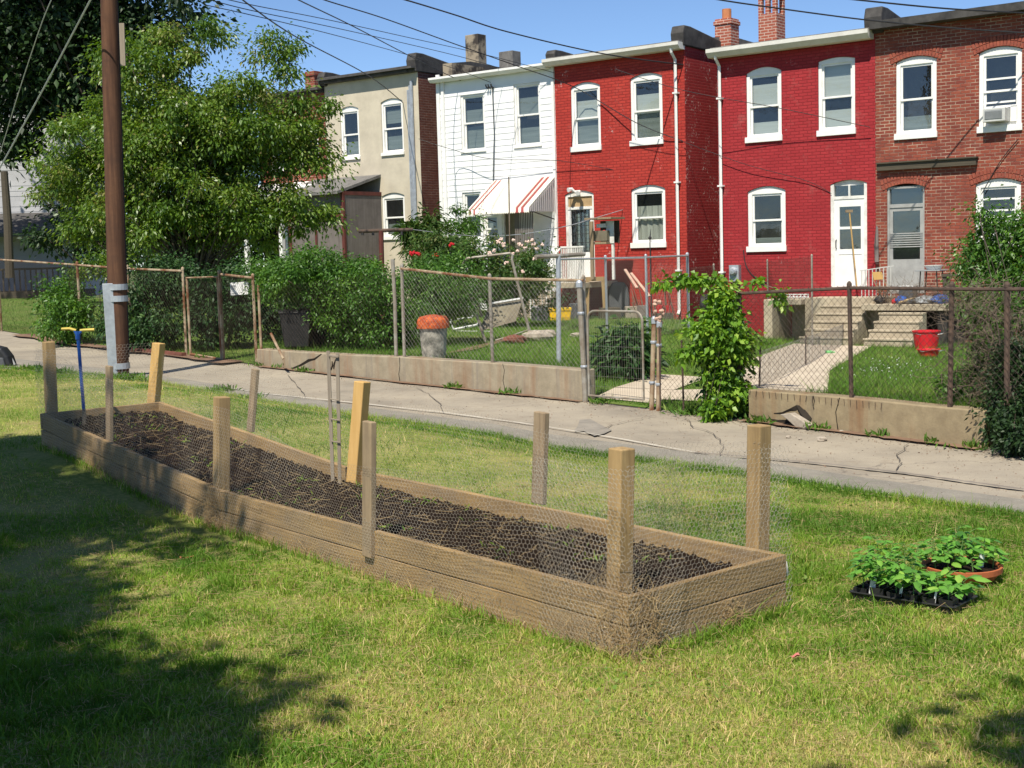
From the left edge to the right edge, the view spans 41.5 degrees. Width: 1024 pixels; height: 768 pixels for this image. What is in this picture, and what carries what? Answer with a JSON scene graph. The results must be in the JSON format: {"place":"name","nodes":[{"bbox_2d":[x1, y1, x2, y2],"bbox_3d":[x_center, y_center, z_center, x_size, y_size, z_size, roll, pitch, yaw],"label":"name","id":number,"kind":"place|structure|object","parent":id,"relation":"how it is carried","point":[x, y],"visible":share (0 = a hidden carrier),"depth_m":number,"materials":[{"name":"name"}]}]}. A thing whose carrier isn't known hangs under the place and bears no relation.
{"place":"outdoors","nodes":[
{"label":"outdoors","id":0,"kind":"place"},
{"bbox_2d":[0,296,1002,445],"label":"yard ground","id":1,"kind":"structure","parent":0,"point":[251,362],"depth_m":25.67,"materials":[{"name":"green plant"}]},
{"bbox_2d":[0,171,13,277],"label":"post","id":2,"kind":"object","parent":1,"relation":"on","point":[8,232],"visible":0.9,"depth_m":37.62,"materials":[{"name":"brown wood"}]},
{"bbox_2d":[0,57,106,298],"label":"clapboard house","id":3,"kind":"structure","parent":1,"relation":"on","point":[20,214],"depth_m":52.47,"materials":[{"name":"grey wood"}]},
{"bbox_2d":[22,251,105,346],"bbox_3d":[-8.906,-1.645,27.363,1.865,2.092,2.233,-2,5,0],"label":"shrub","id":4,"kind":"object","parent":1,"relation":"on","point":[66,309],"visible":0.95,"depth_m":27.00,"materials":[{"name":"green plant"}]},
{"bbox_2d":[13,141,147,299],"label":"dark tree","id":5,"kind":"object","parent":1,"relation":"on","point":[38,237],"visible":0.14,"depth_m":43.47,"materials":[{"name":"green plant"}]},
{"bbox_2d":[67,244,141,339],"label":"shrub","id":6,"kind":"object","parent":1,"relation":"on","point":[101,258],"visible":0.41,"depth_m":27.71,"materials":[{"name":"green plant"}]},
{"bbox_2d":[0,0,240,287],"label":"dark tree","id":7,"kind":"object","parent":1,"relation":"on","point":[20,22],"visible":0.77,"depth_m":45.04,"materials":[{"name":"green plant"}]},
{"bbox_2d":[14,334,240,362],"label":"dirt","id":8,"kind":"structure","parent":1,"relation":"on","point":[186,356],"depth_m":24.89,"materials":[{"name":"brown soil"}]},
{"bbox_2d":[86,243,207,350],"bbox_3d":[-6.921,-1.530,25.505,2.634,2.233,2.264,-2,5,0],"label":"shrub","id":9,"kind":"object","parent":1,"relation":"on","point":[140,333],"visible":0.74,"depth_m":25.42,"materials":[{"name":"green plant"}]},
{"bbox_2d":[6,10,360,332],"bbox_3d":[-7.298,-4.552,29.690,7.991,7.003,4.020,-2,5,0],"label":"broadleaf tree","id":10,"kind":"object","parent":1,"relation":"on","point":[182,143],"visible":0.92,"depth_m":29.13,"materials":[{"name":"green plant"}]},
{"bbox_2d":[128,201,278,292],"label":"dark tree","id":11,"kind":"object","parent":1,"relation":"on","point":[242,253],"visible":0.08,"depth_m":41.44,"materials":[{"name":"green plant"}]},
{"bbox_2d":[167,253,279,351],"bbox_3d":[-5.421,-1.448,25.716,2.405,2.096,1.930,-2,5,0],"label":"shrub","id":12,"kind":"object","parent":1,"relation":"on","point":[233,319],"visible":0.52,"depth_m":25.30,"materials":[{"name":"green plant"}]},
{"bbox_2d":[244,71,327,302],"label":"row house","id":13,"kind":"structure","parent":1,"relation":"on","point":[313,77],"depth_m":41.49,"materials":[{"name":"brick"}]},
{"bbox_2d":[278,308,314,348],"bbox_3d":[-3.551,-0.904,22.418,0.553,0.688,0.571,-2,5,0],"label":"wheeled bin","id":14,"kind":"object","parent":1,"relation":"on","point":[307,341],"visible":0.68,"depth_m":22.18,"materials":[{"name":"black plastic"}]},
{"bbox_2d":[226,237,410,350],"bbox_3d":[-3.270,-1.436,22.563,2.351,2.026,3.616,-4,6,-26],"label":"shrub","id":15,"kind":"object","parent":1,"relation":"on","point":[317,265],"visible":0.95,"depth_m":21.96,"materials":[{"name":"green plant"}]},
{"bbox_2d":[238,297,413,348],"bbox_3d":[-3.141,-1.150,24.282,3.677,1.527,1.917,1,6,26],"label":"shrub","id":16,"kind":"object","parent":1,"relation":"on","point":[273,318],"visible":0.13,"depth_m":24.35,"materials":[{"name":"green plant"}]},
{"bbox_2d":[359,228,412,322],"bbox_3d":[-2.752,-2.332,29.907,1.196,2.202,0.110,-2,5,0],"label":"clothes pole","id":17,"kind":"object","parent":1,"relation":"on","point":[381,237],"visible":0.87,"depth_m":29.78,"materials":[{"name":"metal"}]},
{"bbox_2d":[278,53,498,304],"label":"row house","id":18,"kind":"structure","parent":1,"relation":"on","point":[383,129],"depth_m":39.65,"materials":[{"name":"paint"}]},
{"bbox_2d":[341,106,360,160],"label":"window","id":19,"kind":"structure","parent":18,"relation":"in","point":[350,118],"depth_m":40.84,"materials":[{"name":"white paint"}]},
{"bbox_2d":[381,98,404,155],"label":"window","id":20,"kind":"structure","parent":18,"relation":"in","point":[392,109],"depth_m":39.75,"materials":[{"name":"white paint"}]},
{"bbox_2d":[383,193,404,239],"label":"window","id":21,"kind":"structure","parent":18,"relation":"in","point":[393,203],"depth_m":40.14,"materials":[{"name":"white paint"}]},
{"bbox_2d":[391,259,397,355],"bbox_3d":[-1.723,-1.069,19.877,0.068,1.527,0.056,-2,5,0],"label":"fence post","id":22,"kind":"object","parent":1,"relation":"on","point":[394,307],"visible":1,"depth_m":19.85,"materials":[{"name":"grey metal"}]},
{"bbox_2d":[390,201,458,263],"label":"shrub","id":23,"kind":"object","parent":1,"relation":"on","point":[432,225],"visible":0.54,"depth_m":32.67,"materials":[{"name":"green plant"}]},
{"bbox_2d":[257,348,594,401],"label":"concrete wall","id":24,"kind":"structure","parent":1,"relation":"on","point":[565,382],"depth_m":19.08,"materials":[{"name":"beige concrete"}]},
{"bbox_2d":[257,272,393,359],"bbox_3d":[-3.129,-1.047,20.935,0.531,1.338,3.475,-7,8,-44],"label":"chain link fence","id":25,"kind":"object","parent":24,"relation":"on","point":[260,327],"visible":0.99,"depth_m":21.17,"materials":[{"name":"metal"}]},
{"bbox_2d":[400,263,586,368],"bbox_3d":[-0.334,-0.920,18.560,3.519,1.524,0.078,4,8,43],"label":"chain link fence","id":26,"kind":"object","parent":24,"relation":"on","point":[489,278],"visible":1,"depth_m":18.52,"materials":[{"name":"metal"}]},
{"bbox_2d":[576,280,587,402],"bbox_3d":[0.901,-0.474,17.321,0.131,1.719,0.090,-2,5,0],"label":"gate post","id":27,"kind":"object","parent":24,"relation":"on","point":[580,312],"visible":0.96,"depth_m":17.29,"materials":[{"name":"metal"}]},
{"bbox_2d":[586,310,644,399],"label":"gate","id":28,"kind":"structure","parent":27,"relation":"attached to","point":[587,333],"depth_m":16.90,"materials":[{"name":"metal"}]},
{"bbox_2d":[417,314,449,357],"bbox_3d":[-1.153,-0.684,19.843,0.484,0.669,0.484,-2,5,0],"label":"trash can","id":29,"kind":"object","parent":1,"relation":"on","point":[425,346],"visible":0.74,"depth_m":19.68,"materials":[{"name":"white plastic"}]},
{"bbox_2d":[379,239,495,347],"bbox_3d":[-1.250,-1.496,23.157,2.138,1.944,3.004,-2,5,0],"label":"shrub","id":30,"kind":"object","parent":1,"relation":"on","point":[450,267],"visible":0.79,"depth_m":22.88,"materials":[{"name":"green plant"}]},
{"bbox_2d":[389,222,488,271],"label":"shrub","id":31,"kind":"object","parent":1,"relation":"on","point":[441,243],"visible":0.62,"depth_m":28.67,"materials":[{"name":"green plant"}]},
{"bbox_2d":[442,202,488,248],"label":"shrub","id":32,"kind":"object","parent":1,"relation":"on","point":[468,226],"visible":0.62,"depth_m":33.69,"materials":[{"name":"green plant"}]},
{"bbox_2d":[462,252,530,341],"bbox_3d":[-0.273,-1.541,24.237,1.246,1.634,0.548,-2,5,0],"label":"swing frame","id":33,"kind":"object","parent":1,"relation":"on","point":[515,275],"visible":0.61,"depth_m":23.99,"materials":[{"name":"grey metal"}]},
{"bbox_2d":[482,298,520,329],"bbox_3d":[-0.191,-1.267,24.531,0.806,0.587,0.330,-2,5,0],"label":"board","id":34,"kind":"object","parent":33,"relation":"attached to","point":[503,316],"visible":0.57,"depth_m":24.53,"materials":[{"name":"white paint"}]},
{"bbox_2d":[12,319,993,450],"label":"weeds","id":35,"kind":"object","parent":1,"relation":"on","point":[597,400],"visible":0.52,"depth_m":18.25,"materials":[{"name":"green plant"}]},
{"bbox_2d":[453,224,576,325],"bbox_3d":[-0.066,-2.347,29.405,2.976,2.295,2.702,-2,5,0],"label":"shrub","id":36,"kind":"object","parent":1,"relation":"on","point":[528,263],"visible":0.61,"depth_m":29.13,"materials":[{"name":"green plant"}]},
{"bbox_2d":[428,34,661,312],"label":"row house","id":37,"kind":"structure","parent":1,"relation":"on","point":[508,112],"depth_m":37.15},
{"bbox_2d":[460,93,486,153],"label":"window","id":38,"kind":"structure","parent":37,"relation":"in","point":[472,106],"depth_m":37.93,"materials":[{"name":"white paint"}]},
{"bbox_2d":[502,213,521,273],"bbox_3d":[0.042,-3.874,37.294,0.675,1.877,0.100,3,7,37],"label":"door","id":39,"kind":"structure","parent":37,"relation":"in","point":[505,217],"depth_m":37.34,"materials":[{"name":"white paint"}]},
{"bbox_2d":[514,82,541,148],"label":"window","id":40,"kind":"structure","parent":37,"relation":"in","point":[527,95],"depth_m":36.79,"materials":[{"name":"white glass"}]},
{"bbox_2d":[534,252,585,362],"bbox_3d":[0.700,-1.016,18.922,0.995,1.638,0.088,-7,8,-43],"label":"clothes pole","id":41,"kind":"object","parent":1,"relation":"on","point":[558,257],"visible":0.84,"depth_m":18.84,"materials":[{"name":"metal"}]},
{"bbox_2d":[608,282,629,317],"bbox_3d":[2.775,-2.195,35.245,0.543,0.919,0.550,-2,5,0],"label":"covered grill","id":42,"kind":"object","parent":1,"relation":"on","point":[619,296],"visible":0.51,"depth_m":34.97,"materials":[{"name":"grey fabric"}]},
{"bbox_2d":[561,252,689,336],"bbox_3d":[2.749,-1.844,28.830,1.407,1.880,3.823,4,8,44],"label":"chain link fence","id":43,"kind":"object","parent":1,"relation":"on","point":[605,265],"visible":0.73,"depth_m":28.66,"materials":[{"name":"metal"}]},
{"bbox_2d":[589,308,669,381],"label":"shrub","id":44,"kind":"object","parent":1,"relation":"on","point":[636,361],"visible":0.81,"depth_m":19.75,"materials":[{"name":"green plant"}]},
{"bbox_2d":[517,25,752,320],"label":"row house","id":45,"kind":"structure","parent":1,"relation":"on","point":[664,189],"depth_m":34.66,"materials":[{"name":"red brick"}]},
{"bbox_2d":[324,0,682,141],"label":"overhead cable","id":46,"kind":"object","parent":45,"relation":"attached to","point":[492,57],"visible":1,"depth_m":31.47,"materials":[{"name":"rubber"}]},
{"bbox_2d":[405,0,683,64],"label":"overhead cable","id":47,"kind":"object","parent":45,"relation":"attached to","point":[536,38],"visible":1,"depth_m":30.49,"materials":[{"name":"rubber"}]},
{"bbox_2d":[565,190,594,279],"bbox_3d":[1.878,-3.948,35.966,0.924,2.376,0.190,3,7,37],"label":"door","id":48,"kind":"structure","parent":45,"relation":"in","point":[579,207],"depth_m":35.96,"materials":[{"name":"white paint"}]},
{"bbox_2d":[570,82,601,151],"bbox_3d":[2.065,-7.021,35.588,0.980,1.783,0.550,3,7,37],"label":"window","id":49,"kind":"structure","parent":45,"relation":"in","point":[586,122],"depth_m":35.59,"materials":[{"name":"white paint"}]},
{"bbox_2d":[584,217,624,279],"bbox_3d":[2.349,-3.422,34.183,0.799,1.565,0.672,3,7,37],"label":"wooden frame","id":50,"kind":"object","parent":45,"relation":"attached to","point":[608,232],"visible":0.99,"depth_m":34.04,"materials":[{"name":"brown wood"}]},
{"bbox_2d":[629,73,663,146],"bbox_3d":[3.544,-6.989,34.449,0.997,1.806,0.550,3,7,37],"label":"window","id":51,"kind":"structure","parent":45,"relation":"in","point":[646,96],"depth_m":34.46,"materials":[{"name":"white paint"}]},
{"bbox_2d":[630,185,666,247],"bbox_3d":[3.618,-4.302,34.708,1.066,1.595,0.550,3,7,37],"label":"window","id":52,"kind":"structure","parent":45,"relation":"in","point":[648,201],"depth_m":34.72,"materials":[{"name":"white paint"}]},
{"bbox_2d":[688,254,812,345],"bbox_3d":[5.163,-1.901,31.132,2.479,2.112,4.870,-2,5,0],"label":"chain link fence","id":53,"kind":"object","parent":1,"relation":"on","point":[811,282],"visible":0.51,"depth_m":30.64,"materials":[{"name":"metal"}]},
{"bbox_2d":[758,323,843,385],"bbox_3d":[5.130,-0.601,22.944,0.068,1.088,14.138,0,6,18],"label":"chain link fence","id":54,"kind":"object","parent":1,"relation":"on","point":[809,344],"visible":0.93,"depth_m":20.53,"materials":[{"name":"metal"}]},
{"bbox_2d":[705,0,899,344],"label":"row house","id":55,"kind":"structure","parent":1,"relation":"on","point":[764,215],"depth_m":31.83,"materials":[{"name":"red brick"}]},
{"bbox_2d":[745,67,782,142],"bbox_3d":[6.150,-6.698,32.472,0.976,1.768,0.550,3,7,37],"label":"window","id":56,"kind":"structure","parent":55,"relation":"in","point":[764,123],"depth_m":32.50,"materials":[{"name":"white paint"}]},
{"bbox_2d":[746,186,786,251],"bbox_3d":[6.259,-3.989,32.705,1.056,1.564,0.550,3,7,37],"label":"window","id":57,"kind":"structure","parent":55,"relation":"in","point":[766,205],"depth_m":32.83,"materials":[{"name":"white paint"}]},
{"bbox_2d":[816,57,855,136],"bbox_3d":[7.616,-6.654,31.345,0.959,1.774,0.550,3,7,37],"label":"window","id":58,"kind":"structure","parent":55,"relation":"in","point":[836,75],"depth_m":31.32,"materials":[{"name":"white glass"}]},
{"bbox_2d":[831,180,866,286],"bbox_3d":[7.888,-3.485,31.417,0.896,2.489,0.330,3,7,37],"label":"door","id":59,"kind":"structure","parent":55,"relation":"in","point":[852,193],"depth_m":31.44,"materials":[{"name":"white paint"}]},
{"bbox_2d":[749,388,992,448],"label":"concrete wall","id":60,"kind":"structure","parent":1,"relation":"on","point":[917,420],"depth_m":14.27,"materials":[{"name":"beige concrete"}]},
{"bbox_2d":[735,281,1023,407],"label":"chain link fence","id":61,"kind":"object","parent":60,"relation":"on","point":[952,288],"visible":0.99,"depth_m":13.93,"materials":[{"name":"metal"}]},
{"bbox_2d":[646,269,793,422],"bbox_3d":[2.429,-0.345,15.752,1.454,2.022,1.131,-5,7,-33],"label":"vine","id":62,"kind":"object","parent":61,"relation":"attached to","point":[720,334],"visible":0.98,"depth_m":15.63,"materials":[{"name":"green plant"}]},
{"bbox_2d":[912,330,942,348],"bbox_3d":[8.305,-0.886,27.096,0.559,0.372,0.554,-2,5,0],"label":"tub","id":63,"kind":"object","parent":1,"relation":"on","point":[926,338],"visible":0.81,"depth_m":26.90,"materials":[{"name":"red plastic"}]},
{"bbox_2d":[861,1,1023,346],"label":"row house","id":64,"kind":"structure","parent":1,"relation":"on","point":[949,117],"depth_m":29.70,"materials":[{"name":"brick"}]},
{"bbox_2d":[719,0,1023,32],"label":"overhead cable","id":65,"kind":"object","parent":64,"relation":"attached to","point":[868,19],"visible":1,"depth_m":27.44,"materials":[{"name":"rubber"}]},
{"bbox_2d":[887,184,924,293],"bbox_3d":[8.982,-3.289,30.621,0.872,2.461,0.290,3,7,37],"label":"door","id":66,"kind":"structure","parent":64,"relation":"in","point":[905,215],"depth_m":30.66,"materials":[{"name":"grey glass"}]},
{"bbox_2d":[894,56,937,139],"bbox_3d":[9.114,-6.386,30.220,0.979,1.807,0.550,3,7,37],"label":"window","id":67,"kind":"structure","parent":64,"relation":"in","point":[916,77],"depth_m":30.33,"materials":[{"name":"white glass"}]},
{"bbox_2d":[976,178,1020,245],"bbox_3d":[10.629,-3.687,29.367,1.019,1.532,0.550,3,7,37],"label":"window","id":68,"kind":"structure","parent":64,"relation":"in","point":[1011,188],"depth_m":29.42,"materials":[{"name":"white paint"}]},
{"bbox_2d":[977,46,1022,133],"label":"window","id":69,"kind":"structure","parent":64,"relation":"in","point":[1000,68],"depth_m":29.12,"materials":[{"name":"white paint"}]},
{"bbox_2d":[867,253,1023,407],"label":"dead brush","id":70,"kind":"object","parent":1,"relation":"on","point":[966,308],"visible":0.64,"depth_m":13.94,"materials":[{"name":"brown plant"}]},
{"bbox_2d":[927,286,1022,403],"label":"shrub","id":71,"kind":"object","parent":1,"relation":"on","point":[959,369],"visible":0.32,"depth_m":14.48,"materials":[{"name":"green plant"}]},
{"bbox_2d":[933,184,1023,401],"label":"shrub","id":72,"kind":"object","parent":1,"relation":"on","point":[997,256],"visible":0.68,"depth_m":15.27,"materials":[{"name":"green plant"}]},
{"bbox_2d":[964,332,1023,459],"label":"shrub","id":73,"kind":"object","parent":1,"relation":"on","point":[1005,424],"visible":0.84,"depth_m":13.10,"materials":[{"name":"green plant"}]},
{"bbox_2d":[0,367,1023,767],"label":"lawn","id":74,"kind":"structure","parent":0,"point":[68,471],"depth_m":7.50,"materials":[{"name":"green plant"}]},
{"bbox_2d":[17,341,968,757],"bbox_3d":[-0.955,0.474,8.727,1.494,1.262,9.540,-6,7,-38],"label":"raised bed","id":75,"kind":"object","parent":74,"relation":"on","point":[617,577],"visible":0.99,"depth_m":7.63,"materials":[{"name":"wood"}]},
{"bbox_2d":[61,327,94,424],"bbox_3d":[-3.719,-0.053,11.658,0.283,0.878,0.042,-2,5,0],"label":"garden tool","id":76,"kind":"object","parent":75,"relation":"on","point":[77,335],"visible":0.92,"depth_m":11.63,"materials":[{"name":"blue paint"}]},
{"bbox_2d":[326,351,341,483],"bbox_3d":[-1.267,0.243,9.675,0.094,0.964,0.037,-2,5,0],"label":"stake frame","id":77,"kind":"object","parent":75,"relation":"on","point":[337,400],"visible":0.93,"depth_m":9.67,"materials":[{"name":"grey wood"}]},
{"bbox_2d":[0,569,1023,767],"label":"lawn thatch","id":78,"kind":"object","parent":74,"relation":"on","point":[166,747],"visible":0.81,"depth_m":5.48,"materials":[{"name":"green plant"}]},
{"bbox_2d":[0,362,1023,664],"bbox_3d":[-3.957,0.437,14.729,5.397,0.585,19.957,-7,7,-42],"label":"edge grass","id":79,"kind":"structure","parent":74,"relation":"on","point":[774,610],"depth_m":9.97,"materials":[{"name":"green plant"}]},
{"bbox_2d":[0,458,1023,767],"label":"clover","id":80,"kind":"object","parent":74,"relation":"on","point":[332,760],"visible":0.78,"depth_m":5.49,"materials":[{"name":"green plant"}]},
{"bbox_2d":[849,579,977,613],"bbox_3d":[2.015,1.064,6.795,0.559,0.089,0.288,3,7,41],"label":"seed tray","id":81,"kind":"object","parent":74,"relation":"on","point":[884,593],"visible":0.67,"depth_m":6.70,"materials":[{"name":"black plastic"}]},
{"bbox_2d":[874,560,913,592],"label":"seedling","id":82,"kind":"object","parent":81,"relation":"in","point":[896,583],"visible":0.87,"depth_m":6.72,"materials":[{"name":"green plant"}]},
{"bbox_2d":[887,566,939,594],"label":"seedling","id":83,"kind":"object","parent":81,"relation":"in","point":[917,585],"visible":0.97,"depth_m":6.61,"materials":[{"name":"green plant"}]},
{"bbox_2d":[939,571,991,594],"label":"seedling","id":84,"kind":"object","parent":81,"relation":"in","point":[960,577],"visible":0.9,"depth_m":6.66,"materials":[{"name":"green plant"}]},
{"bbox_2d":[921,556,1003,585],"bbox_3d":[2.391,1.003,7.181,0.414,0.097,0.414,-2,5,0],"label":"plant bowl","id":85,"kind":"object","parent":74,"relation":"on","point":[988,572],"visible":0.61,"depth_m":7.11,"materials":[{"name":"ceramic"}]},
{"bbox_2d":[941,537,988,562],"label":"seedling","id":86,"kind":"object","parent":85,"relation":"in","point":[952,546],"visible":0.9,"depth_m":7.13,"materials":[{"name":"green plant"}]},
{"bbox_2d":[0,331,1023,511],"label":"alley","id":87,"kind":"structure","parent":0,"point":[934,461],"depth_m":15.37,"materials":[{"name":"concrete"}]},
{"bbox_2d":[0,259,187,354],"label":"chain link fence","id":88,"kind":"object","parent":87,"relation":"on","point":[77,265],"visible":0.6,"depth_m":26.94,"materials":[{"name":"metal"}]},
{"bbox_2d":[100,0,129,374],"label":"utility pole","id":89,"kind":"object","parent":87,"relation":"on","point":[115,294],"visible":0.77,"depth_m":20.54,"materials":[{"name":"brown wood"}]},
{"bbox_2d":[0,0,90,167],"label":"guy wire","id":90,"kind":"object","parent":89,"relation":"attached to","point":[77,24],"visible":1,"depth_m":21.54,"materials":[{"name":"grey metal"}]},
{"bbox_2d":[217,270,257,365],"bbox_3d":[-4.623,-1.081,22.764,0.076,1.696,1.285,-6,7,-38],"label":"chain link fence","id":91,"kind":"object","parent":87,"relation":"on","point":[221,305],"visible":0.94,"depth_m":22.72,"materials":[{"name":"metal"}]},
{"bbox_2d":[185,276,221,359],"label":"gate","id":92,"kind":"structure","parent":91,"relation":"attached to","point":[189,320],"depth_m":23.79,"materials":[{"name":"metal"}]},
{"bbox_2d":[258,366,582,400],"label":"dirt","id":93,"kind":"structure","parent":87,"relation":"on","point":[428,384],"depth_m":19.31,"materials":[{"name":"brown soil"}]},
{"bbox_2d":[574,419,610,435],"bbox_3d":[0.891,0.485,15.120,0.424,0.016,1.470,-2,5,0],"label":"alley patch","id":94,"kind":"object","parent":87,"relation":"on","point":[591,426],"visible":1,"depth_m":15.11,"materials":[{"name":"concrete"}]},
{"bbox_2d":[649,316,656,409],"bbox_3d":[1.728,-0.184,16.564,0.124,1.303,0.077,-2,5,0],"label":"gate post","id":95,"kind":"object","parent":87,"relation":"on","point":[653,341],"visible":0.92,"depth_m":16.54,"materials":[{"name":"metal"}]},
{"bbox_2d":[655,321,661,410],"bbox_3d":[1.793,-0.157,16.492,0.096,1.262,0.072,-2,5,0],"label":"gate post","id":96,"kind":"object","parent":87,"relation":"on","point":[657,383],"visible":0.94,"depth_m":16.47,"materials":[{"name":"metal"}]},
{"bbox_2d":[658,326,703,410],"bbox_3d":[2.034,-0.124,16.223,0.704,1.172,0.058,4,8,44],"label":"chain link fence","id":97,"kind":"object","parent":96,"relation":"attached to","point":[660,381],"visible":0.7,"depth_m":16.28,"materials":[{"name":"metal"}]},
{"bbox_2d":[694,452,1023,489],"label":"alley seam","id":98,"kind":"object","parent":87,"relation":"on","point":[885,470],"visible":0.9,"depth_m":12.10,"materials":[{"name":"grey concrete"}]},
{"bbox_2d":[739,419,981,448],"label":"dirt","id":99,"kind":"structure","parent":87,"relation":"on","point":[886,436],"depth_m":14.09,"materials":[{"name":"brown soil"}]},
{"bbox_2d":[124,0,1023,270],"label":"sky","id":100,"kind":"structure","parent":0,"point":[592,25],"materials":[{"name":"blue"}]},
{"bbox_2d":[598,387,671,402],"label":"path","id":101,"kind":"structure","parent":0,"point":[624,391],"depth_m":18.01,"materials":[{"name":"concrete"}]},
{"bbox_2d":[617,374,700,389],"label":"path","id":102,"kind":"structure","parent":0,"point":[669,380],"depth_m":19.37,"materials":[{"name":"concrete"}]},
{"bbox_2d":[743,363,829,391],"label":"path","id":103,"kind":"structure","parent":0,"point":[794,379],"depth_m":18.03,"materials":[{"name":"concrete"}]},
{"bbox_2d":[750,344,870,369],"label":"path","id":104,"kind":"structure","parent":0,"point":[828,359],"depth_m":23.67,"materials":[{"name":"concrete"}]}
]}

